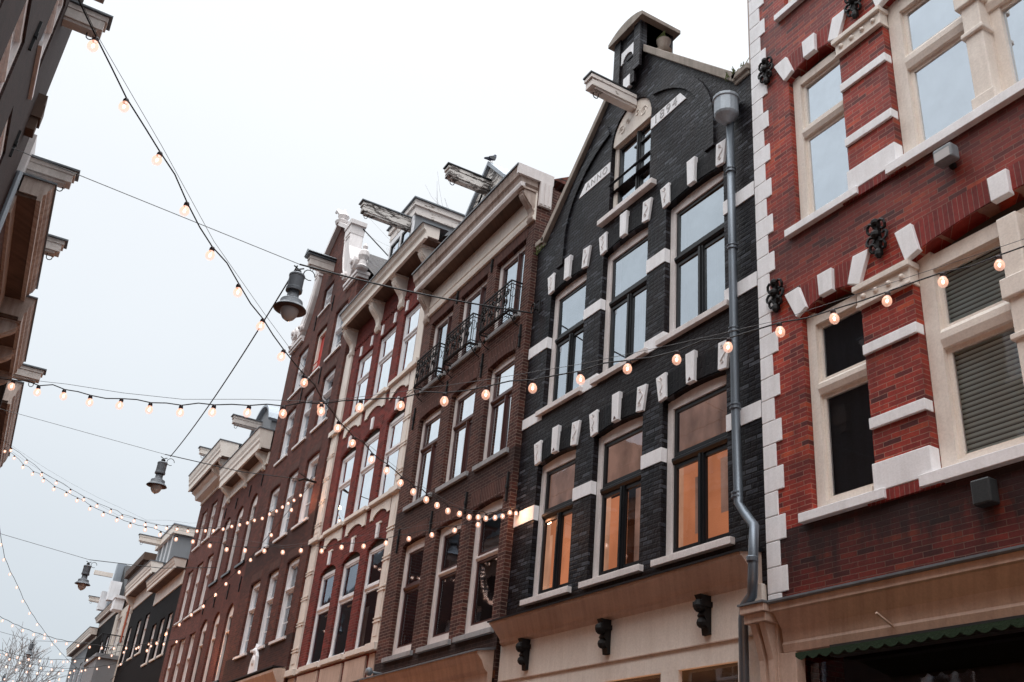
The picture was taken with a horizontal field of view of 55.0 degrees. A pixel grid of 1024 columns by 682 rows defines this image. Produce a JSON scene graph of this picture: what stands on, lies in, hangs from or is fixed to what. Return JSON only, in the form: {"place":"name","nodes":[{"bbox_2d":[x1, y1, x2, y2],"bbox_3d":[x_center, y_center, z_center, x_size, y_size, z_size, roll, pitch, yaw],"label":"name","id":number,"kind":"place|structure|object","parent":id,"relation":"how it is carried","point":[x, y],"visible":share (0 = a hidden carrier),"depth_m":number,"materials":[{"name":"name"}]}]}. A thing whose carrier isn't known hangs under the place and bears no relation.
{"place":"outdoors","nodes":[
{"label":"outdoors","id":0,"kind":"place"},
{"bbox_2d":[0,0,748,681],"label":"sky","id":1,"kind":"structure","parent":0,"point":[274,118],"materials":[{"name":"white"}]},
{"bbox_2d":[737,0,1023,681],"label":"brick house","id":2,"kind":"structure","parent":0,"point":[888,141],"depth_m":9.77,"materials":[{"name":"red brick"}]},
{"bbox_2d":[774,0,803,22],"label":"window","id":3,"kind":"structure","parent":2,"relation":"in","point":[792,4],"depth_m":13.05,"materials":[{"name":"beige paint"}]},
{"bbox_2d":[784,51,858,238],"bbox_3d":[3.778,-2.449,11.824,0.435,2.477,1.100,19,-30,-24],"label":"window","id":4,"kind":"structure","parent":2,"relation":"in","point":[822,154],"depth_m":11.82,"materials":[{"name":"beige paint"}]},
{"bbox_2d":[798,293,886,523],"bbox_3d":[3.403,0.596,10.191,0.265,2.477,1.100,19,-30,-24],"label":"window","id":5,"kind":"structure","parent":2,"relation":"in","point":[842,434],"depth_m":10.24,"materials":[{"name":"beige paint"}]},
{"bbox_2d":[885,0,1023,175],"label":"window","id":6,"kind":"structure","parent":2,"relation":"in","point":[934,83],"depth_m":10.42,"materials":[{"name":"beige paint"}]},
{"bbox_2d":[917,200,1023,487],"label":"window","id":7,"kind":"structure","parent":2,"relation":"in","point":[977,380],"depth_m":9.03,"materials":[{"name":"beige paint"}]},
{"label":"ground","id":8,"kind":"structure","parent":0,"visible":0},
{"bbox_2d":[0,623,64,681],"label":"bare tree","id":9,"kind":"object","parent":8,"relation":"on","point":[22,677],"visible":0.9,"depth_m":82.60,"materials":[{"name":"brown plant"}]},
{"bbox_2d":[66,626,98,681],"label":"rendered house","id":10,"kind":"structure","parent":8,"relation":"on","point":[74,651],"depth_m":65.57,"materials":[{"name":"white paint"}]},
{"bbox_2d":[367,171,446,249],"bbox_3d":[-0.009,6.711,35.409,16.510,23.939,13.018,19,-30,-24],"label":"bare tree","id":11,"kind":"object","parent":8,"relation":"on","point":[437,203],"depth_m":35.17,"materials":[{"name":"brown plant"}]},
{"label":"street","id":12,"kind":"structure","parent":0,"visible":0},
{"bbox_2d":[0,379,23,467],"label":"brick house","id":13,"kind":"structure","parent":12,"relation":"on","point":[11,400],"depth_m":26.08,"materials":[{"name":"paint"}]},
{"bbox_2d":[2,439,310,531],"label":"festoon lights","id":14,"kind":"object","parent":13,"relation":"attached to","point":[223,528],"visible":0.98,"depth_m":26.07,"materials":[{"name":"glass"}]},
{"bbox_2d":[4,449,505,552],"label":"festoon lights","id":15,"kind":"object","parent":13,"relation":"attached to","point":[341,545],"visible":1,"depth_m":19.06,"materials":[{"name":"plastic"}]},
{"bbox_2d":[0,295,37,384],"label":"brick house","id":16,"kind":"structure","parent":12,"relation":"on","point":[17,316],"depth_m":19.48,"materials":[{"name":"paint"}]},
{"bbox_2d":[0,363,46,406],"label":"gabled house","id":17,"kind":"structure","parent":12,"relation":"on","point":[28,372],"depth_m":22.29,"materials":[{"name":"brick"}]},
{"bbox_2d":[2,409,162,453],"bbox_3d":[-10.505,2.164,23.829,4.200,0.131,0.011,19,-30,-24],"label":"span cable","id":18,"kind":"object","parent":17,"relation":"attached to","point":[82,431],"visible":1,"depth_m":23.85,"materials":[{"name":"metal"}]},
{"bbox_2d":[0,134,80,306],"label":"brick house","id":19,"kind":"structure","parent":12,"relation":"on","point":[28,241],"depth_m":16.48,"materials":[{"name":"paint"}]},
{"bbox_2d":[0,0,113,231],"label":"brick house","id":20,"kind":"structure","parent":12,"relation":"on","point":[34,36],"depth_m":13.45,"materials":[{"name":"brick"}]},
{"bbox_2d":[0,120,7,157],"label":"window","id":21,"kind":"structure","parent":20,"relation":"in","point":[2,138],"depth_m":12.75,"materials":[{"name":"paint"}]},
{"bbox_2d":[0,0,27,91],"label":"window","id":22,"kind":"structure","parent":20,"relation":"in","point":[14,43],"depth_m":10.81,"materials":[{"name":"paint"}]},
{"bbox_2d":[28,0,63,99],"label":"window","id":23,"kind":"structure","parent":20,"relation":"in","point":[42,44],"depth_m":13.63,"materials":[{"name":"paint"}]},
{"bbox_2d":[11,147,299,264],"bbox_3d":[-5.101,-1.929,14.405,4.241,0.271,0.011,19,-30,-24],"label":"span cable","id":24,"kind":"object","parent":20,"relation":"attached to","point":[153,205],"visible":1,"depth_m":14.33,"materials":[{"name":"metal"}]},
{"bbox_2d":[78,0,517,518],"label":"festoon lights","id":25,"kind":"object","parent":20,"relation":"attached to","point":[94,42],"visible":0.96,"depth_m":7.79,"materials":[{"name":"metal"}]},
{"bbox_2d":[0,239,1023,414],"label":"festoon lights","id":26,"kind":"object","parent":20,"relation":"attached to","point":[999,261],"visible":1,"depth_m":7.58,"materials":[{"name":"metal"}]},
{"bbox_2d":[88,563,130,653],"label":"rendered house","id":27,"kind":"structure","parent":12,"relation":"on","point":[105,617],"depth_m":59.34,"materials":[{"name":"white paint"}]},
{"bbox_2d":[2,632,90,642],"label":"span cable","id":28,"kind":"object","parent":27,"relation":"attached to","point":[52,641],"visible":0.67,"depth_m":58.37,"materials":[{"name":"metal"}]},
{"bbox_2d":[25,641,34,657],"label":"street lamp","id":29,"kind":"object","parent":28,"relation":"hanging from","point":[29,652],"visible":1,"depth_m":57.52,"materials":[{"name":"metal"}]},
{"bbox_2d":[81,552,156,681],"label":"rendered house","id":30,"kind":"structure","parent":12,"relation":"on","point":[120,606],"depth_m":51.91,"materials":[{"name":"paint"}]},
{"bbox_2d":[1,662,87,673],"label":"festoon lights","id":31,"kind":"object","parent":30,"relation":"attached to","point":[44,671],"visible":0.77,"depth_m":51.08},
{"bbox_2d":[109,618,121,649],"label":"window","id":32,"kind":"structure","parent":30,"relation":"in","point":[121,618],"depth_m":54.20,"materials":[{"name":"paint"}]},
{"bbox_2d":[113,523,195,681],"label":"brick house","id":33,"kind":"structure","parent":12,"relation":"on","point":[139,597],"depth_m":47.31,"materials":[{"name":"black"}]},
{"bbox_2d":[0,653,126,669],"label":"festoon lights","id":34,"kind":"object","parent":33,"relation":"attached to","point":[61,668],"visible":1,"depth_m":45.87},
{"bbox_2d":[117,629,130,666],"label":"window","id":35,"kind":"structure","parent":33,"relation":"in","point":[130,629],"depth_m":49.42,"materials":[{"name":"paint"}]},
{"bbox_2d":[126,621,140,660],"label":"window","id":36,"kind":"structure","parent":33,"relation":"in","point":[128,659],"depth_m":47.39,"materials":[{"name":"paint"}]},
{"bbox_2d":[134,614,149,656],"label":"window","id":37,"kind":"structure","parent":33,"relation":"in","point":[137,653],"depth_m":45.73,"materials":[{"name":"paint"}]},
{"bbox_2d":[135,556,187,681],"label":"brick house","id":38,"kind":"structure","parent":12,"relation":"on","point":[164,582],"depth_m":41.75,"materials":[{"name":"black"}]},
{"bbox_2d":[2,639,157,661],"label":"festoon lights","id":39,"kind":"object","parent":38,"relation":"attached to","point":[79,658],"visible":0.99,"depth_m":40.93},
{"bbox_2d":[140,625,155,666],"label":"window","id":40,"kind":"structure","parent":38,"relation":"in","point":[145,663],"depth_m":43.14,"materials":[{"name":"paint"}]},
{"bbox_2d":[148,619,164,662],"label":"window","id":41,"kind":"structure","parent":38,"relation":"in","point":[153,658],"depth_m":41.69,"materials":[{"name":"paint"}]},
{"bbox_2d":[156,613,172,657],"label":"window","id":42,"kind":"structure","parent":38,"relation":"in","point":[161,654],"depth_m":40.42,"materials":[{"name":"paint"}]},
{"bbox_2d":[159,438,241,681],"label":"brick house","id":43,"kind":"structure","parent":12,"relation":"on","point":[205,490],"depth_m":38.08,"materials":[{"name":"brick"}]},
{"bbox_2d":[0,616,184,648],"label":"festoon lights","id":44,"kind":"object","parent":43,"relation":"attached to","point":[85,643],"visible":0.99,"depth_m":36.59},
{"bbox_2d":[164,645,174,681],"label":"window","id":45,"kind":"structure","parent":43,"relation":"in","point":[172,652],"depth_m":38.04,"materials":[{"name":"paint"}]},
{"bbox_2d":[172,640,184,681],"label":"window","id":46,"kind":"structure","parent":43,"relation":"in","point":[182,644],"depth_m":36.68,"materials":[{"name":"paint"}]},
{"bbox_2d":[173,572,192,626],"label":"window","id":47,"kind":"structure","parent":43,"relation":"in","point":[191,573],"depth_m":39.15,"materials":[{"name":"paint"}]},
{"bbox_2d":[181,634,194,681],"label":"window","id":48,"kind":"structure","parent":43,"relation":"in","point":[192,639],"depth_m":35.25,"materials":[{"name":"paint"}]},
{"bbox_2d":[182,564,202,620],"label":"window","id":49,"kind":"structure","parent":43,"relation":"in","point":[199,571],"depth_m":37.82,"materials":[{"name":"paint"}]},
{"bbox_2d":[191,512,206,551],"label":"window","id":50,"kind":"structure","parent":43,"relation":"in","point":[205,514],"depth_m":40.39,"materials":[{"name":"paint"}]},
{"bbox_2d":[193,556,212,613],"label":"window","id":51,"kind":"structure","parent":43,"relation":"in","point":[210,561],"depth_m":36.45,"materials":[{"name":"paint"}]},
{"bbox_2d":[201,501,217,543],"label":"window","id":52,"kind":"structure","parent":43,"relation":"in","point":[214,508],"depth_m":39.09,"materials":[{"name":"paint"}]},
{"bbox_2d":[211,495,226,534],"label":"window","id":53,"kind":"structure","parent":43,"relation":"in","point":[224,501],"depth_m":37.68,"materials":[{"name":"glass"}]},
{"bbox_2d":[186,405,279,681],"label":"brick house","id":54,"kind":"structure","parent":12,"relation":"on","point":[242,491],"depth_m":33.54,"materials":[{"name":"brick"}]},
{"bbox_2d":[0,532,78,669],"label":"festoon lights","id":55,"kind":"object","parent":54,"relation":"attached to","point":[22,596],"visible":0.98,"depth_m":40.77},
{"bbox_2d":[93,560,216,567],"bbox_3d":[-12.146,7.583,33.489,4.143,0.613,0.022,19,-30,-24],"label":"span cable","id":56,"kind":"object","parent":54,"relation":"attached to","point":[154,567],"visible":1,"depth_m":33.31,"materials":[{"name":"black metal"}]},
{"bbox_2d":[0,533,88,559],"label":"span cable","id":57,"kind":"object","parent":56,"relation":"attached to","point":[44,546],"visible":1,"depth_m":31.98,"materials":[{"name":"metal"}]},
{"bbox_2d":[75,561,96,590],"bbox_3d":[-13.995,7.704,32.272,0.528,0.980,0.500,19,-30,-24],"label":"street lamp","id":58,"kind":"object","parent":56,"relation":"hanging from","point":[82,582],"visible":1,"depth_m":32.17,"materials":[{"name":"metal"}]},
{"bbox_2d":[191,621,206,681],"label":"window","id":59,"kind":"structure","parent":54,"relation":"in","point":[205,626],"depth_m":33.92,"materials":[{"name":"paint"}]},
{"bbox_2d":[202,613,219,681],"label":"window","id":60,"kind":"structure","parent":54,"relation":"in","point":[217,620],"depth_m":32.44,"materials":[{"name":"paint"}]},
{"bbox_2d":[208,519,230,586],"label":"window","id":61,"kind":"structure","parent":54,"relation":"in","point":[227,527],"depth_m":35.49,"materials":[{"name":"paint"}]},
{"bbox_2d":[213,605,233,681],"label":"window","id":62,"kind":"structure","parent":54,"relation":"in","point":[232,609],"depth_m":30.97,"materials":[{"name":"paint"}]},
{"bbox_2d":[220,507,243,578],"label":"window","id":63,"kind":"structure","parent":54,"relation":"in","point":[241,513],"depth_m":34.02,"materials":[{"name":"paint"}]},
{"bbox_2d":[234,495,257,568],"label":"window","id":64,"kind":"structure","parent":54,"relation":"in","point":[242,561],"depth_m":32.63,"materials":[{"name":"paint"}]},
{"bbox_2d":[221,209,387,681],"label":"gabled house","id":65,"kind":"structure","parent":12,"relation":"on","point":[261,644],"depth_m":28.76,"materials":[{"name":"brick"}]},
{"bbox_2d":[113,485,309,677],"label":"festoon lights","id":66,"kind":"object","parent":65,"relation":"attached to","point":[250,558],"visible":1,"depth_m":29.27},
{"bbox_2d":[165,454,297,478],"bbox_3d":[-7.025,3.292,25.498,3.842,0.293,0.022,19,-30,-24],"label":"span cable","id":67,"kind":"object","parent":65,"relation":"attached to","point":[231,469],"visible":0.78,"depth_m":25.36,"materials":[{"name":"black metal"}]},
{"bbox_2d":[146,456,174,493],"bbox_3d":[-8.732,3.333,24.408,0.528,0.980,0.500,19,-30,-24],"label":"street lamp","id":68,"kind":"object","parent":67,"relation":"hanging from","point":[156,484],"visible":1,"depth_m":24.29,"materials":[{"name":"metal"}]},
{"bbox_2d":[233,581,260,659],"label":"window","id":69,"kind":"structure","parent":65,"relation":"in","point":[255,591],"depth_m":28.62,"materials":[{"name":"white paint"}]},
{"bbox_2d":[250,570,278,652],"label":"window","id":70,"kind":"structure","parent":65,"relation":"in","point":[269,600],"depth_m":27.19,"materials":[{"name":"white paint"}]},
{"bbox_2d":[255,486,279,555],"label":"window","id":71,"kind":"structure","parent":65,"relation":"in","point":[275,494],"depth_m":29.99,"materials":[{"name":"white paint"}]},
{"bbox_2d":[268,557,299,644],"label":"window","id":72,"kind":"structure","parent":65,"relation":"in","point":[289,590],"depth_m":25.76,"materials":[{"name":"white paint"}]},
{"bbox_2d":[273,409,295,466],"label":"window","id":73,"kind":"structure","parent":65,"relation":"in","point":[284,454],"depth_m":31.23,"materials":[{"name":"white glass"}]},
{"bbox_2d":[272,470,298,543],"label":"window","id":74,"kind":"structure","parent":65,"relation":"in","point":[283,532],"depth_m":28.50,"materials":[{"name":"white glass"}]},
{"bbox_2d":[287,349,307,399],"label":"window","id":75,"kind":"structure","parent":65,"relation":"in","point":[298,386],"depth_m":32.25,"materials":[{"name":"white glass"}]},
{"bbox_2d":[291,389,314,450],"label":"window","id":76,"kind":"structure","parent":65,"relation":"in","point":[309,399],"depth_m":29.79,"materials":[{"name":"white glass"}]},
{"bbox_2d":[291,453,319,530],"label":"window","id":77,"kind":"structure","parent":65,"relation":"in","point":[302,518],"depth_m":27.11,"materials":[{"name":"white paint"}]},
{"bbox_2d":[307,327,326,380],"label":"window","id":78,"kind":"structure","parent":65,"relation":"in","point":[316,367],"depth_m":30.85,"materials":[{"name":"red paint"}]},
{"bbox_2d":[310,368,335,433],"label":"window","id":79,"kind":"structure","parent":65,"relation":"in","point":[327,391],"depth_m":28.32,"materials":[{"name":"white glass"}]},
{"bbox_2d":[317,284,333,317],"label":"window","id":80,"kind":"structure","parent":65,"relation":"in","point":[328,297],"depth_m":31.80,"materials":[{"name":"glass"}]},
{"bbox_2d":[324,303,347,362],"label":"window","id":81,"kind":"structure","parent":65,"relation":"in","point":[338,330],"depth_m":29.36,"materials":[{"name":"white glass"}]},
{"bbox_2d":[284,196,464,681],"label":"brick house","id":82,"kind":"structure","parent":12,"relation":"on","point":[382,328],"depth_m":23.40,"materials":[{"name":"red brick"}]},
{"bbox_2d":[306,570,355,664],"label":"window","id":83,"kind":"structure","parent":82,"relation":"in","point":[315,650],"depth_m":23.19,"materials":[{"name":"white paint"}]},
{"bbox_2d":[331,450,355,526],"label":"window","id":84,"kind":"structure","parent":82,"relation":"in","point":[347,466],"depth_m":24.48,"materials":[{"name":"glass"}]},
{"bbox_2d":[328,556,380,657],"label":"window","id":85,"kind":"structure","parent":82,"relation":"in","point":[343,613],"depth_m":21.92,"materials":[{"name":"white paint"}]},
{"bbox_2d":[351,349,372,414],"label":"window","id":86,"kind":"structure","parent":82,"relation":"in","point":[364,368],"depth_m":25.86,"materials":[{"name":"white glass"}]},
{"bbox_2d":[353,432,379,512],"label":"window","id":87,"kind":"structure","parent":82,"relation":"in","point":[367,466],"depth_m":23.24,"materials":[{"name":"white glass"}]},
{"bbox_2d":[355,543,384,648],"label":"window","id":88,"kind":"structure","parent":82,"relation":"in","point":[368,588],"depth_m":20.74,"materials":[{"name":"white paint"}]},
{"bbox_2d":[373,326,396,395],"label":"window","id":89,"kind":"structure","parent":82,"relation":"in","point":[387,344],"depth_m":24.60,"materials":[{"name":"glass"}]},
{"bbox_2d":[378,412,404,496],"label":"window","id":90,"kind":"structure","parent":82,"relation":"in","point":[395,427],"depth_m":22.02,"materials":[{"name":"white glass"}]},
{"bbox_2d":[397,303,420,374],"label":"window","id":91,"kind":"structure","parent":82,"relation":"in","point":[407,350],"depth_m":23.38,"materials":[{"name":"white glass"}]},
{"bbox_2d":[357,161,568,681],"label":"brick house","id":92,"kind":"structure","parent":12,"relation":"on","point":[463,449],"depth_m":18.35,"materials":[{"name":"brick"}]},
{"bbox_2d":[381,538,454,662],"bbox_3d":[-1.707,4.861,18.418,0.720,2.230,1.331,18,-30,-23],"label":"window","id":93,"kind":"structure","parent":92,"relation":"in","point":[402,651],"depth_m":18.47,"materials":[{"name":"paint"}]},
{"bbox_2d":[402,407,441,511],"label":"window","id":94,"kind":"structure","parent":92,"relation":"in","point":[424,474],"depth_m":19.83,"materials":[{"name":"glass"}]},
{"bbox_2d":[419,311,452,394],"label":"window","id":95,"kind":"structure","parent":92,"relation":"in","point":[443,328],"depth_m":21.01,"materials":[{"name":"glass"}]},
{"bbox_2d":[415,519,492,653],"bbox_3d":[-0.953,4.288,17.176,0.720,2.230,1.301,18,-30,-23],"label":"window","id":96,"kind":"structure","parent":92,"relation":"in","point":[440,640],"depth_m":17.22,"materials":[{"name":"paint"}]},
{"bbox_2d":[435,382,476,493],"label":"window","id":97,"kind":"structure","parent":92,"relation":"in","point":[464,403],"depth_m":18.57,"materials":[{"name":"glass"}]},
{"bbox_2d":[449,279,487,370],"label":"window","id":98,"kind":"structure","parent":92,"relation":"in","point":[478,296],"depth_m":19.77,"materials":[{"name":"glass"}]},
{"bbox_2d":[452,499,502,642],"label":"window","id":99,"kind":"structure","parent":92,"relation":"in","point":[472,630],"depth_m":16.10,"materials":[{"name":"paint"}]},
{"bbox_2d":[484,155,496,161],"bbox_3d":[-0.460,-3.999,21.420,0.116,0.394,0.470,-8,-30,25],"label":"pigeon","id":100,"kind":"object","parent":92,"relation":"on","point":[491,158],"visible":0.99,"depth_m":21.36,"materials":[{"name":"plastic"}]},
{"bbox_2d":[472,353,515,471],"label":"window","id":101,"kind":"structure","parent":92,"relation":"in","point":[495,447],"depth_m":17.36,"materials":[{"name":"glass"}]},
{"bbox_2d":[485,245,525,341],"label":"window","id":102,"kind":"structure","parent":92,"relation":"in","point":[513,269],"depth_m":18.50,"materials":[{"name":"glass"}]},
{"bbox_2d":[487,10,768,681],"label":"gabled house","id":103,"kind":"structure","parent":12,"relation":"on","point":[639,553],"depth_m":13.58,"materials":[{"name":"black brick"}]},
{"bbox_2d":[300,264,532,313],"bbox_3d":[-1.473,-0.827,16.172,4.123,0.596,0.065,19,-30,-23],"label":"span cable","id":104,"kind":"object","parent":103,"relation":"attached to","point":[412,291],"visible":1,"depth_m":16.05,"materials":[{"name":"black metal"}]},
{"bbox_2d":[273,265,314,321],"bbox_3d":[-3.315,-0.719,14.973,0.528,0.980,0.500,19,-30,-24],"label":"street lamp","id":105,"kind":"object","parent":104,"relation":"hanging from","point":[289,307],"visible":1,"depth_m":14.84,"materials":[{"name":"metal"}]},
{"bbox_2d":[170,265,297,456],"bbox_3d":[-5.948,0.919,19.916,0.022,0.471,11.614,18,-30,-22],"label":"lamp cable","id":106,"kind":"object","parent":105,"relation":"attached to","point":[235,365],"visible":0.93,"depth_m":18.30,"materials":[{"name":"black metal"}]},
{"bbox_2d":[519,450,575,606],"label":"window","id":107,"kind":"structure","parent":103,"relation":"in","point":[551,573],"depth_m":14.72,"materials":[{"name":"glass"}]},
{"bbox_2d":[535,273,586,416],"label":"window","id":108,"kind":"structure","parent":103,"relation":"in","point":[567,341],"depth_m":16.03,"materials":[{"name":"glass"}]},
{"bbox_2d":[578,416,642,589],"bbox_3d":[1.532,2.234,13.412,0.625,2.222,1.906,19,-30,-24],"label":"window","id":109,"kind":"structure","parent":103,"relation":"in","point":[617,521],"depth_m":13.50,"materials":[{"name":"glass"}]},
{"bbox_2d":[589,227,648,385],"bbox_3d":[1.639,-0.516,14.773,0.285,2.292,1.657,19,-30,-24],"label":"window","id":110,"kind":"structure","parent":103,"relation":"in","point":[625,316],"depth_m":14.76,"materials":[{"name":"glass"}]},
{"bbox_2d":[597,120,656,227],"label":"window","id":111,"kind":"structure","parent":103,"relation":"in","point":[631,156],"depth_m":15.80,"materials":[{"name":"beige paint"}]},
{"bbox_2d":[655,171,728,346],"bbox_3d":[2.443,-1.102,13.494,0.285,2.292,1.777,19,-30,-24],"label":"window","id":112,"kind":"structure","parent":103,"relation":"in","point":[697,252],"depth_m":13.44,"materials":[{"name":"paint"}]},
{"bbox_2d":[650,375,734,567],"bbox_3d":[2.218,1.603,12.071,0.345,2.222,2.058,19,-30,-24],"label":"window","id":113,"kind":"structure","parent":103,"relation":"in","point":[697,519],"depth_m":12.11,"materials":[{"name":"glass"}]}
]}

